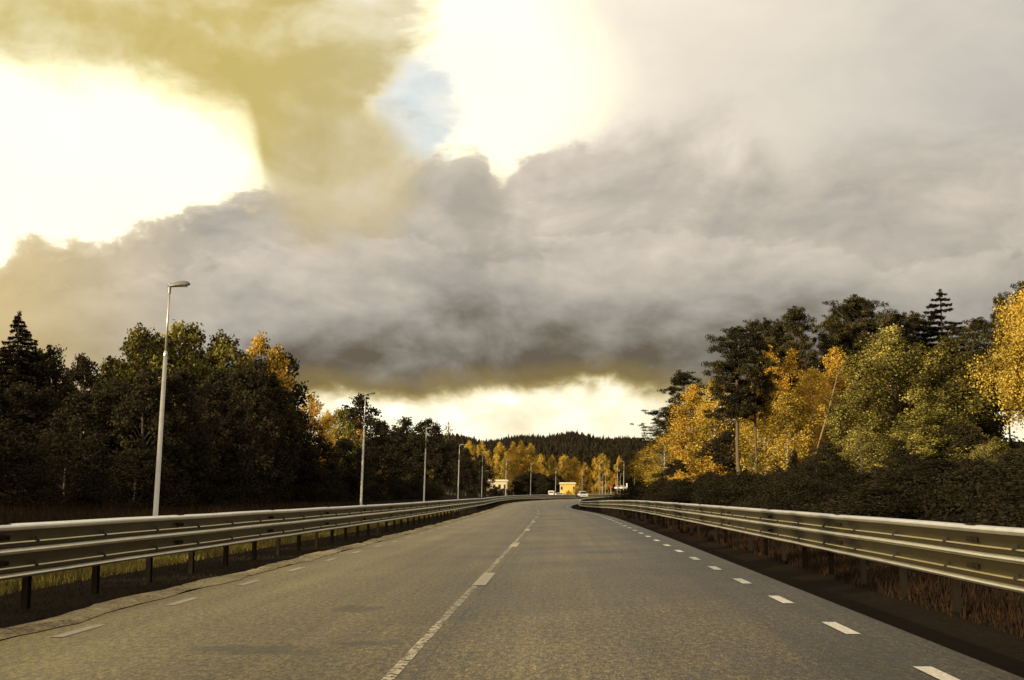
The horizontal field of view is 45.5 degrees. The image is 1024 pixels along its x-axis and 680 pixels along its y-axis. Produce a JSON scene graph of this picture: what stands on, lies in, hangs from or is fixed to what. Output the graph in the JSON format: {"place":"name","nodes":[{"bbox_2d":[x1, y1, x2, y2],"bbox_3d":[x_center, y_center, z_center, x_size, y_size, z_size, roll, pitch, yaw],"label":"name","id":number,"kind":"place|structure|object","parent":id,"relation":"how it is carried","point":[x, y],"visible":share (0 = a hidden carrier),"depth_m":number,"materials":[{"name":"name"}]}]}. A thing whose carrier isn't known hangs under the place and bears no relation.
{"place":"outdoors","nodes":[
{"label":"outdoors","id":0,"kind":"place"},
{"bbox_2d":[0,487,372,522],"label":"dry grass","id":1,"kind":"structure","parent":0,"point":[148,511],"depth_m":64.22,"materials":[{"name":"brown plant"}]},
{"bbox_2d":[0,506,475,595],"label":"verge grass","id":2,"kind":"structure","parent":0,"point":[106,570],"depth_m":21.95,"materials":[{"name":"plant"}]},
{"bbox_2d":[0,499,1023,679],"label":"road","id":3,"kind":"structure","parent":0,"point":[565,593],"depth_m":11.36,"materials":[{"name":"grey asphalt"}]},
{"bbox_2d":[0,499,561,638],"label":"gravel strip","id":4,"kind":"object","parent":3,"relation":"on","point":[81,615],"visible":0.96,"depth_m":14.62,"materials":[{"name":"grey gravel"}]},
{"bbox_2d":[51,501,531,636],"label":"edge markings","id":5,"kind":"object","parent":3,"relation":"on","point":[95,626],"visible":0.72,"depth_m":13.63,"materials":[{"name":"paint"}]},
{"bbox_2d":[381,519,534,679],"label":"worn centre line marking","id":6,"kind":"object","parent":3,"relation":"on","point":[411,656],"visible":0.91,"depth_m":10.73,"materials":[{"name":"paint"}]},
{"bbox_2d":[566,503,959,679],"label":"road markings","id":7,"kind":"object","parent":3,"relation":"on","point":[935,672],"visible":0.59,"depth_m":10.87,"materials":[{"name":"paint"}]},
{"bbox_2d":[0,441,1023,677],"bbox_3d":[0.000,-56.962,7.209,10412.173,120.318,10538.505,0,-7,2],"label":"ground","id":8,"kind":"structure","parent":0,"point":[989,644],"depth_m":16.55,"materials":[{"name":"soil"}]},
{"bbox_2d":[0,381,56,490],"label":"broadleaf tree","id":9,"kind":"object","parent":8,"relation":"on","point":[15,403],"visible":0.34,"depth_m":82.71,"materials":[{"name":"green plant"}]},
{"bbox_2d":[0,310,71,493],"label":"spruce tree","id":10,"kind":"object","parent":8,"relation":"on","point":[11,358],"visible":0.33,"depth_m":96.58,"materials":[{"name":"green plant"}]},
{"bbox_2d":[0,415,82,508],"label":"bush","id":11,"kind":"object","parent":8,"relation":"on","point":[27,455],"visible":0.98,"depth_m":62.14,"materials":[{"name":"green plant"}]},
{"bbox_2d":[5,387,83,489],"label":"broadleaf tree","id":12,"kind":"object","parent":8,"relation":"on","point":[46,401],"visible":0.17,"depth_m":84.35,"materials":[{"name":"green plant"}]},
{"bbox_2d":[26,344,89,479],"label":"broadleaf tree","id":13,"kind":"object","parent":8,"relation":"on","point":[50,357],"visible":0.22,"depth_m":97.67,"materials":[{"name":"green plant"}]},
{"bbox_2d":[0,431,136,504],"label":"bush","id":14,"kind":"object","parent":8,"relation":"on","point":[93,477],"visible":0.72,"depth_m":69.11,"materials":[{"name":"green plant"}]},
{"bbox_2d":[35,391,116,492],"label":"broadleaf tree","id":15,"kind":"object","parent":8,"relation":"on","point":[95,429],"visible":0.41,"depth_m":80.22,"materials":[{"name":"green plant"}]},
{"bbox_2d":[57,352,102,438],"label":"broadleaf tree","id":16,"kind":"object","parent":8,"relation":"on","point":[81,369],"visible":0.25,"depth_m":106.56,"materials":[{"name":"green plant"}]},
{"bbox_2d":[68,376,150,497],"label":"broadleaf tree","id":17,"kind":"object","parent":8,"relation":"on","point":[110,395],"visible":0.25,"depth_m":82.60,"materials":[{"name":"green plant"}]},
{"bbox_2d":[63,445,208,507],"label":"bush","id":18,"kind":"object","parent":8,"relation":"on","point":[147,473],"visible":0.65,"depth_m":76.05,"materials":[{"name":"green plant"}]},
{"bbox_2d":[88,322,185,456],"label":"broadleaf tree","id":19,"kind":"object","parent":8,"relation":"on","point":[136,348],"visible":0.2,"depth_m":101.92,"materials":[{"name":"green plant"}]},
{"bbox_2d":[104,367,185,501],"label":"broadleaf tree","id":20,"kind":"object","parent":8,"relation":"on","point":[140,407],"visible":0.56,"depth_m":80.26,"materials":[{"name":"green plant"}]},
{"bbox_2d":[153,281,189,515],"bbox_3d":[-14.146,2.666,50.630,0.982,10.409,0.323,1,-7,2],"label":"street lamp","id":21,"kind":"object","parent":8,"relation":"on","point":[160,430],"visible":0.87,"depth_m":50.54,"materials":[{"name":"grey metal"}]},
{"bbox_2d":[120,319,232,451],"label":"broadleaf tree","id":22,"kind":"object","parent":8,"relation":"on","point":[190,338],"visible":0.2,"depth_m":105.70,"materials":[{"name":"green plant"}]},
{"bbox_2d":[132,367,221,501],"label":"broadleaf tree","id":23,"kind":"object","parent":8,"relation":"on","point":[179,384],"visible":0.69,"depth_m":82.69,"materials":[{"name":"green plant"}]},
{"bbox_2d":[181,368,269,499],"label":"broadleaf tree","id":24,"kind":"object","parent":8,"relation":"on","point":[214,380],"visible":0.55,"depth_m":91.50,"materials":[{"name":"green plant"}]},
{"bbox_2d":[193,329,268,456],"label":"broadleaf tree","id":25,"kind":"object","parent":8,"relation":"on","point":[225,347],"visible":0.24,"depth_m":106.29,"materials":[{"name":"green plant"}]},
{"bbox_2d":[0,513,471,626],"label":"roadside weeds","id":26,"kind":"object","parent":8,"relation":"on","point":[257,566],"visible":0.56,"depth_m":20.16,"materials":[{"name":"green plant"}]},
{"bbox_2d":[215,364,288,495],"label":"broadleaf tree","id":27,"kind":"object","parent":8,"relation":"on","point":[254,386],"visible":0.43,"depth_m":100.05,"materials":[{"name":"green plant"}]},
{"bbox_2d":[243,330,303,467],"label":"broadleaf tree","id":28,"kind":"object","parent":8,"relation":"on","point":[262,346],"visible":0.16,"depth_m":119.52,"materials":[{"name":"yellow plant"}]},
{"bbox_2d":[239,355,307,466],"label":"broadleaf tree","id":29,"kind":"object","parent":8,"relation":"on","point":[258,364],"visible":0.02,"depth_m":117.30,"materials":[{"name":"green plant"}]},
{"bbox_2d":[257,371,305,496],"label":"broadleaf tree","id":30,"kind":"object","parent":8,"relation":"on","point":[279,397],"visible":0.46,"depth_m":109.24,"materials":[{"name":"green plant"}]},
{"bbox_2d":[262,347,318,456],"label":"broadleaf tree","id":31,"kind":"object","parent":8,"relation":"on","point":[300,395],"visible":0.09,"depth_m":126.09,"materials":[{"name":"green plant"}]},
{"bbox_2d":[285,430,328,501],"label":"broadleaf tree","id":32,"kind":"object","parent":8,"relation":"on","point":[306,455],"visible":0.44,"depth_m":119.30,"materials":[{"name":"green plant"}]},
{"bbox_2d":[0,494,614,608],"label":"guard rail","id":33,"kind":"object","parent":8,"relation":"on","point":[28,551],"visible":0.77,"depth_m":17.91,"materials":[{"name":"metal"}]},
{"bbox_2d":[298,391,332,466],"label":"broadleaf tree","id":34,"kind":"object","parent":8,"relation":"on","point":[316,411],"visible":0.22,"depth_m":139.74,"materials":[{"name":"yellow plant"}]},
{"bbox_2d":[303,434,346,502],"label":"broadleaf tree","id":35,"kind":"object","parent":8,"relation":"on","point":[333,463],"visible":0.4,"depth_m":130.55,"materials":[{"name":"green plant"}]},
{"bbox_2d":[328,407,362,467],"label":"broadleaf tree","id":36,"kind":"object","parent":8,"relation":"on","point":[341,416],"visible":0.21,"depth_m":156.46,"materials":[{"name":"green plant"}]},
{"bbox_2d":[329,437,372,501],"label":"broadleaf tree","id":37,"kind":"object","parent":8,"relation":"on","point":[345,446],"visible":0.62,"depth_m":144.64,"materials":[{"name":"green plant"}]},
{"bbox_2d":[334,392,399,474],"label":"broadleaf tree","id":38,"kind":"object","parent":8,"relation":"on","point":[374,424],"visible":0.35,"depth_m":169.24,"materials":[{"name":"green plant"}]},
{"bbox_2d":[344,466,391,501],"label":"bush","id":39,"kind":"object","parent":8,"relation":"on","point":[367,492],"visible":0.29,"depth_m":154.70,"materials":[{"name":"green plant"}]},
{"bbox_2d":[355,438,394,499],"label":"broadleaf tree","id":40,"kind":"object","parent":8,"relation":"on","point":[372,456],"visible":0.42,"depth_m":163.33,"materials":[{"name":"green plant"}]},
{"bbox_2d":[373,473,413,498],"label":"bush","id":41,"kind":"object","parent":8,"relation":"on","point":[398,492],"visible":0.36,"depth_m":175.93,"materials":[{"name":"green plant"}]},
{"bbox_2d":[377,438,415,496],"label":"broadleaf tree","id":42,"kind":"object","parent":8,"relation":"on","point":[402,471],"visible":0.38,"depth_m":184.01,"materials":[{"name":"green plant"}]},
{"bbox_2d":[389,416,435,474],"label":"broadleaf tree","id":43,"kind":"object","parent":8,"relation":"on","point":[411,435],"visible":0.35,"depth_m":215.18,"materials":[{"name":"green plant"}]},
{"bbox_2d":[397,438,441,482],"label":"broadleaf tree","id":44,"kind":"object","parent":8,"relation":"on","point":[418,451],"visible":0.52,"depth_m":211.59,"materials":[{"name":"green plant"}]},
{"bbox_2d":[414,418,456,492],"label":"broadleaf tree","id":45,"kind":"object","parent":8,"relation":"on","point":[434,430],"visible":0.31,"depth_m":251.84,"materials":[{"name":"green plant"}]},
{"bbox_2d":[424,441,460,487],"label":"broadleaf tree","id":46,"kind":"object","parent":8,"relation":"on","point":[442,468],"visible":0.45,"depth_m":249.29,"materials":[{"name":"green plant"}]},
{"bbox_2d":[442,438,473,494],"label":"broadleaf tree","id":47,"kind":"object","parent":8,"relation":"on","point":[464,472],"visible":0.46,"depth_m":291.51,"materials":[{"name":"green plant"}]},
{"bbox_2d":[455,447,481,495],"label":"broadleaf tree","id":48,"kind":"object","parent":8,"relation":"on","point":[472,474],"visible":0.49,"depth_m":327.74,"materials":[{"name":"green plant"}]},
{"bbox_2d":[469,455,498,496],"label":"broadleaf tree","id":49,"kind":"object","parent":8,"relation":"on","point":[485,480],"visible":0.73,"depth_m":357.49,"materials":[{"name":"green plant"}]},
{"bbox_2d":[500,449,519,491],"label":"autumn tree","id":50,"kind":"object","parent":8,"relation":"on","point":[511,471],"visible":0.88,"depth_m":486.97,"materials":[{"name":"yellow plant"}]},
{"bbox_2d":[394,430,751,464],"bbox_3d":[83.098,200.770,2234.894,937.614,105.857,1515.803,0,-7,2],"label":"hillside wood","id":51,"kind":"object","parent":8,"relation":"on","point":[569,443],"visible":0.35,"depth_m":1990.20,"materials":[{"name":"green plant"}]},
{"bbox_2d":[592,453,613,491],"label":"autumn tree","id":52,"kind":"object","parent":8,"relation":"on","point":[600,461],"visible":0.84,"depth_m":564.91,"materials":[{"name":"yellow plant"}]},
{"bbox_2d":[623,449,662,482],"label":"birch tree","id":53,"kind":"object","parent":8,"relation":"on","point":[638,470],"visible":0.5,"depth_m":148.58,"materials":[{"name":"yellow plant"}]},
{"bbox_2d":[633,478,681,500],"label":"bush","id":54,"kind":"object","parent":8,"relation":"on","point":[659,485],"visible":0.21,"depth_m":90.94,"materials":[{"name":"green plant"}]},
{"bbox_2d":[633,432,682,484],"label":"birch tree","id":55,"kind":"object","parent":8,"relation":"on","point":[652,470],"visible":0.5,"depth_m":116.88,"materials":[{"name":"yellow plant"}]},
{"bbox_2d":[626,404,691,475],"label":"pine tree","id":56,"kind":"object","parent":8,"relation":"on","point":[658,422],"visible":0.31,"depth_m":127.09,"materials":[{"name":"green plant"}]},
{"bbox_2d":[651,459,691,480],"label":"young tree","id":57,"kind":"object","parent":8,"relation":"on","point":[673,467],"visible":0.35,"depth_m":106.65,"materials":[{"name":"green plant"}]},
{"bbox_2d":[657,369,704,451],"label":"pine tree","id":58,"kind":"object","parent":8,"relation":"on","point":[681,379],"visible":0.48,"depth_m":119.38,"materials":[{"name":"green plant"}]},
{"bbox_2d":[655,383,722,467],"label":"birch tree","id":59,"kind":"object","parent":8,"relation":"on","point":[681,428],"visible":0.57,"depth_m":110.85,"materials":[{"name":"yellow plant"}]},
{"bbox_2d":[682,455,729,480],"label":"bush","id":60,"kind":"object","parent":8,"relation":"on","point":[710,466],"visible":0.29,"depth_m":94.96,"materials":[{"name":"yellow plant"}]},
{"bbox_2d":[684,379,742,469],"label":"birch tree","id":61,"kind":"object","parent":8,"relation":"on","point":[706,430],"visible":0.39,"depth_m":106.76,"materials":[{"name":"yellow plant"}]},
{"bbox_2d":[690,430,757,473],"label":"broadleaf tree","id":62,"kind":"object","parent":8,"relation":"on","point":[727,437],"visible":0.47,"depth_m":102.44,"materials":[{"name":"green plant"}]},
{"bbox_2d":[690,471,773,503],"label":"bush","id":63,"kind":"object","parent":8,"relation":"on","point":[717,484],"visible":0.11,"depth_m":68.76,"materials":[{"name":"green plant"}]},
{"bbox_2d":[692,473,776,506],"bbox_3d":[10.517,6.759,52.789,5.114,2.101,5.072,5,-9,-32],"label":"bush","id":64,"kind":"object","parent":8,"relation":"on","point":[739,489],"visible":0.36,"depth_m":52.66,"materials":[{"name":"green plant"}]},
{"bbox_2d":[695,326,784,474],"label":"pine tree","id":65,"kind":"object","parent":8,"relation":"on","point":[738,359],"visible":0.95,"depth_m":85.66,"materials":[{"name":"green plant"}]},
{"bbox_2d":[723,319,778,472],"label":"pine tree","id":66,"kind":"object","parent":8,"relation":"on","point":[755,327],"visible":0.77,"depth_m":86.52,"materials":[{"name":"green plant"}]},
{"bbox_2d":[727,375,802,474],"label":"birch tree","id":67,"kind":"object","parent":8,"relation":"on","point":[744,440],"visible":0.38,"depth_m":88.75,"materials":[{"name":"yellow plant"}]},
{"bbox_2d":[749,317,782,393],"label":"pine tree","id":68,"kind":"object","parent":8,"relation":"on","point":[770,329],"visible":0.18,"depth_m":99.43,"materials":[{"name":"green plant"}]},
{"bbox_2d":[745,344,799,473],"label":"birch tree","id":69,"kind":"object","parent":8,"relation":"on","point":[784,384],"visible":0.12,"depth_m":95.27,"materials":[{"name":"yellow plant"}]},
{"bbox_2d":[734,474,833,510],"bbox_3d":[9.536,5.495,41.403,4.493,1.921,3.804,-3,-8,21],"label":"bush","id":70,"kind":"object","parent":8,"relation":"on","point":[793,486],"visible":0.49,"depth_m":40.90,"materials":[{"name":"green plant"}]},
{"bbox_2d":[756,392,819,473],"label":"birch tree","id":71,"kind":"object","parent":8,"relation":"on","point":[787,448],"visible":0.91,"depth_m":84.66,"materials":[{"name":"yellow plant"}]},
{"bbox_2d":[737,477,850,508],"bbox_3d":[10.743,5.814,44.138,5.271,1.668,5.315,6,-10,-41],"label":"bush","id":72,"kind":"object","parent":8,"relation":"on","point":[830,490],"visible":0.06,"depth_m":43.66,"materials":[{"name":"green plant"}]},
{"bbox_2d":[770,305,823,410],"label":"pine tree","id":73,"kind":"object","parent":8,"relation":"on","point":[793,316],"visible":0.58,"depth_m":98.51,"materials":[{"name":"green plant"}]},
{"bbox_2d":[776,346,822,453],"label":"birch tree","id":74,"kind":"object","parent":8,"relation":"on","point":[793,365],"visible":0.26,"depth_m":97.35,"materials":[{"name":"yellow plant"}]},
{"bbox_2d":[579,496,1023,628],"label":"guard rail","id":75,"kind":"object","parent":8,"relation":"on","point":[982,554],"visible":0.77,"depth_m":15.63,"materials":[{"name":"metal"}]},
{"bbox_2d":[771,366,851,462],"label":"birch tree","id":76,"kind":"object","parent":8,"relation":"on","point":[812,376],"visible":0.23,"depth_m":90.84,"materials":[{"name":"yellow plant"}]},
{"bbox_2d":[789,457,844,479],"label":"bush","id":77,"kind":"object","parent":8,"relation":"on","point":[820,466],"visible":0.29,"depth_m":68.13,"materials":[{"name":"green plant"}]},
{"bbox_2d":[612,512,1023,636],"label":"bank grass","id":78,"kind":"structure","parent":8,"relation":"on","point":[966,599],"depth_m":17.81,"materials":[{"name":"plant"}]},
{"bbox_2d":[793,441,859,470],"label":"bush","id":79,"kind":"object","parent":8,"relation":"on","point":[832,458],"visible":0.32,"depth_m":72.71,"materials":[{"name":"green plant"}]},
{"bbox_2d":[802,345,862,442],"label":"birch tree","id":80,"kind":"object","parent":8,"relation":"on","point":[835,356],"visible":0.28,"depth_m":95.02,"materials":[{"name":"yellow plant"}]},
{"bbox_2d":[784,488,919,510],"bbox_3d":[11.084,5.338,39.189,4.824,1.220,5.698,-6,-9,38],"label":"bush","id":81,"kind":"object","parent":8,"relation":"on","point":[830,496],"visible":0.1,"depth_m":39.05,"materials":[{"name":"green plant"}]},
{"bbox_2d":[813,380,899,472],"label":"broadleaf tree","id":82,"kind":"object","parent":8,"relation":"on","point":[844,437],"visible":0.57,"depth_m":78.64,"materials":[{"name":"green plant"}]},
{"bbox_2d":[817,468,895,489],"bbox_3d":[19.327,7.443,63.055,7.147,1.748,8.442,-5,-9,33],"label":"bush","id":83,"kind":"object","parent":8,"relation":"on","point":[852,478],"visible":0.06,"depth_m":62.64,"materials":[{"name":"green plant"}]},
{"bbox_2d":[804,294,918,395],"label":"pine tree","id":84,"kind":"object","parent":8,"relation":"on","point":[852,335],"visible":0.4,"depth_m":102.72,"materials":[{"name":"green plant"}]},
{"bbox_2d":[839,432,885,473],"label":"young tree","id":85,"kind":"object","parent":8,"relation":"on","point":[861,463],"visible":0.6,"depth_m":68.94,"materials":[{"name":"green plant"}]},
{"bbox_2d":[791,480,977,519],"bbox_3d":[8.616,4.069,28.460,5.100,1.586,5.143,3,-8,-21],"label":"bush","id":86,"kind":"object","parent":8,"relation":"on","point":[873,507],"visible":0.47,"depth_m":27.84,"materials":[{"name":"green plant"}]},
{"bbox_2d":[814,324,975,462],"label":"broadleaf tree","id":87,"kind":"object","parent":8,"relation":"on","point":[883,354],"visible":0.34,"depth_m":82.88,"materials":[{"name":"green plant"}]},
{"bbox_2d":[863,447,926,471],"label":"young tree","id":88,"kind":"object","parent":8,"relation":"on","point":[897,457],"visible":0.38,"depth_m":66.64,"materials":[{"name":"green plant"}]},
{"bbox_2d":[866,457,950,495],"bbox_3d":[18.877,6.496,55.919,5.242,2.239,6.192,-5,-9,34],"label":"bush","id":89,"kind":"object","parent":8,"relation":"on","point":[906,466],"visible":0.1,"depth_m":55.62,"materials":[{"name":"green plant"}]},
{"bbox_2d":[890,309,927,419],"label":"pine tree","id":90,"kind":"object","parent":8,"relation":"on","point":[906,324],"visible":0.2,"depth_m":107.46,"materials":[{"name":"green plant"}]},
{"bbox_2d":[858,457,969,499],"bbox_3d":[19.316,6.330,54.526,8.119,2.220,8.186,-4,-8,32],"label":"bush","id":91,"kind":"object","parent":8,"relation":"on","point":[934,464],"visible":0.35,"depth_m":53.96,"materials":[{"name":"green plant"}]},
{"bbox_2d":[852,401,976,472],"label":"broadleaf tree","id":92,"kind":"object","parent":8,"relation":"on","point":[929,414],"visible":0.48,"depth_m":70.08,"materials":[{"name":"green plant"}]},
{"bbox_2d":[884,332,1002,457],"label":"broadleaf tree","id":93,"kind":"object","parent":8,"relation":"on","point":[949,349],"visible":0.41,"depth_m":80.25,"materials":[{"name":"green plant"}]},
{"bbox_2d":[887,289,1006,424],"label":"spruce tree","id":94,"kind":"object","parent":8,"relation":"on","point":[933,331],"visible":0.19,"depth_m":107.48,"materials":[{"name":"green plant"}]},
{"bbox_2d":[878,454,1023,526],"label":"bush","id":95,"kind":"object","parent":8,"relation":"on","point":[975,473],"visible":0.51,"depth_m":26.98,"materials":[{"name":"green plant"}]},
{"bbox_2d":[929,422,1002,472],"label":"bush","id":96,"kind":"object","parent":8,"relation":"on","point":[974,435],"visible":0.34,"depth_m":68.55,"materials":[{"name":"green plant"}]},
{"bbox_2d":[947,316,1002,405],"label":"pine tree","id":97,"kind":"object","parent":8,"relation":"on","point":[976,326],"visible":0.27,"depth_m":99.44,"materials":[{"name":"green plant"}]},
{"bbox_2d":[928,461,1023,527],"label":"bush","id":98,"kind":"object","parent":8,"relation":"on","point":[1012,503],"visible":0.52,"depth_m":20.72,"materials":[{"name":"green plant"}]},
{"bbox_2d":[940,356,1023,459],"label":"broadleaf tree","id":99,"kind":"object","parent":8,"relation":"on","point":[995,431],"visible":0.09,"depth_m":83.55,"materials":[{"name":"green plant"}]},
{"bbox_2d":[962,277,1023,438],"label":"birch tree","id":100,"kind":"object","parent":8,"relation":"on","point":[1012,355],"visible":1,"depth_m":71.02,"materials":[{"name":"yellow plant"}]},
{"bbox_2d":[964,437,1023,472],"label":"broadleaf tree","id":101,"kind":"object","parent":8,"relation":"on","point":[998,446],"visible":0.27,"depth_m":64.61,"materials":[{"name":"green plant"}]},
{"bbox_2d":[980,292,1016,442],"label":"pine tree","id":102,"kind":"object","parent":8,"relation":"on","point":[987,336],"visible":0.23,"depth_m":89.63,"materials":[{"name":"green plant"}]},
{"bbox_2d":[992,449,1023,471],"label":"bush","id":103,"kind":"object","parent":8,"relation":"on","point":[1006,457],"visible":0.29,"depth_m":58.70,"materials":[{"name":"green plant"}]},
{"bbox_2d":[0,0,1023,443],"label":"sky","id":104,"kind":"structure","parent":0,"point":[492,219],"materials":[{"name":"grey"}]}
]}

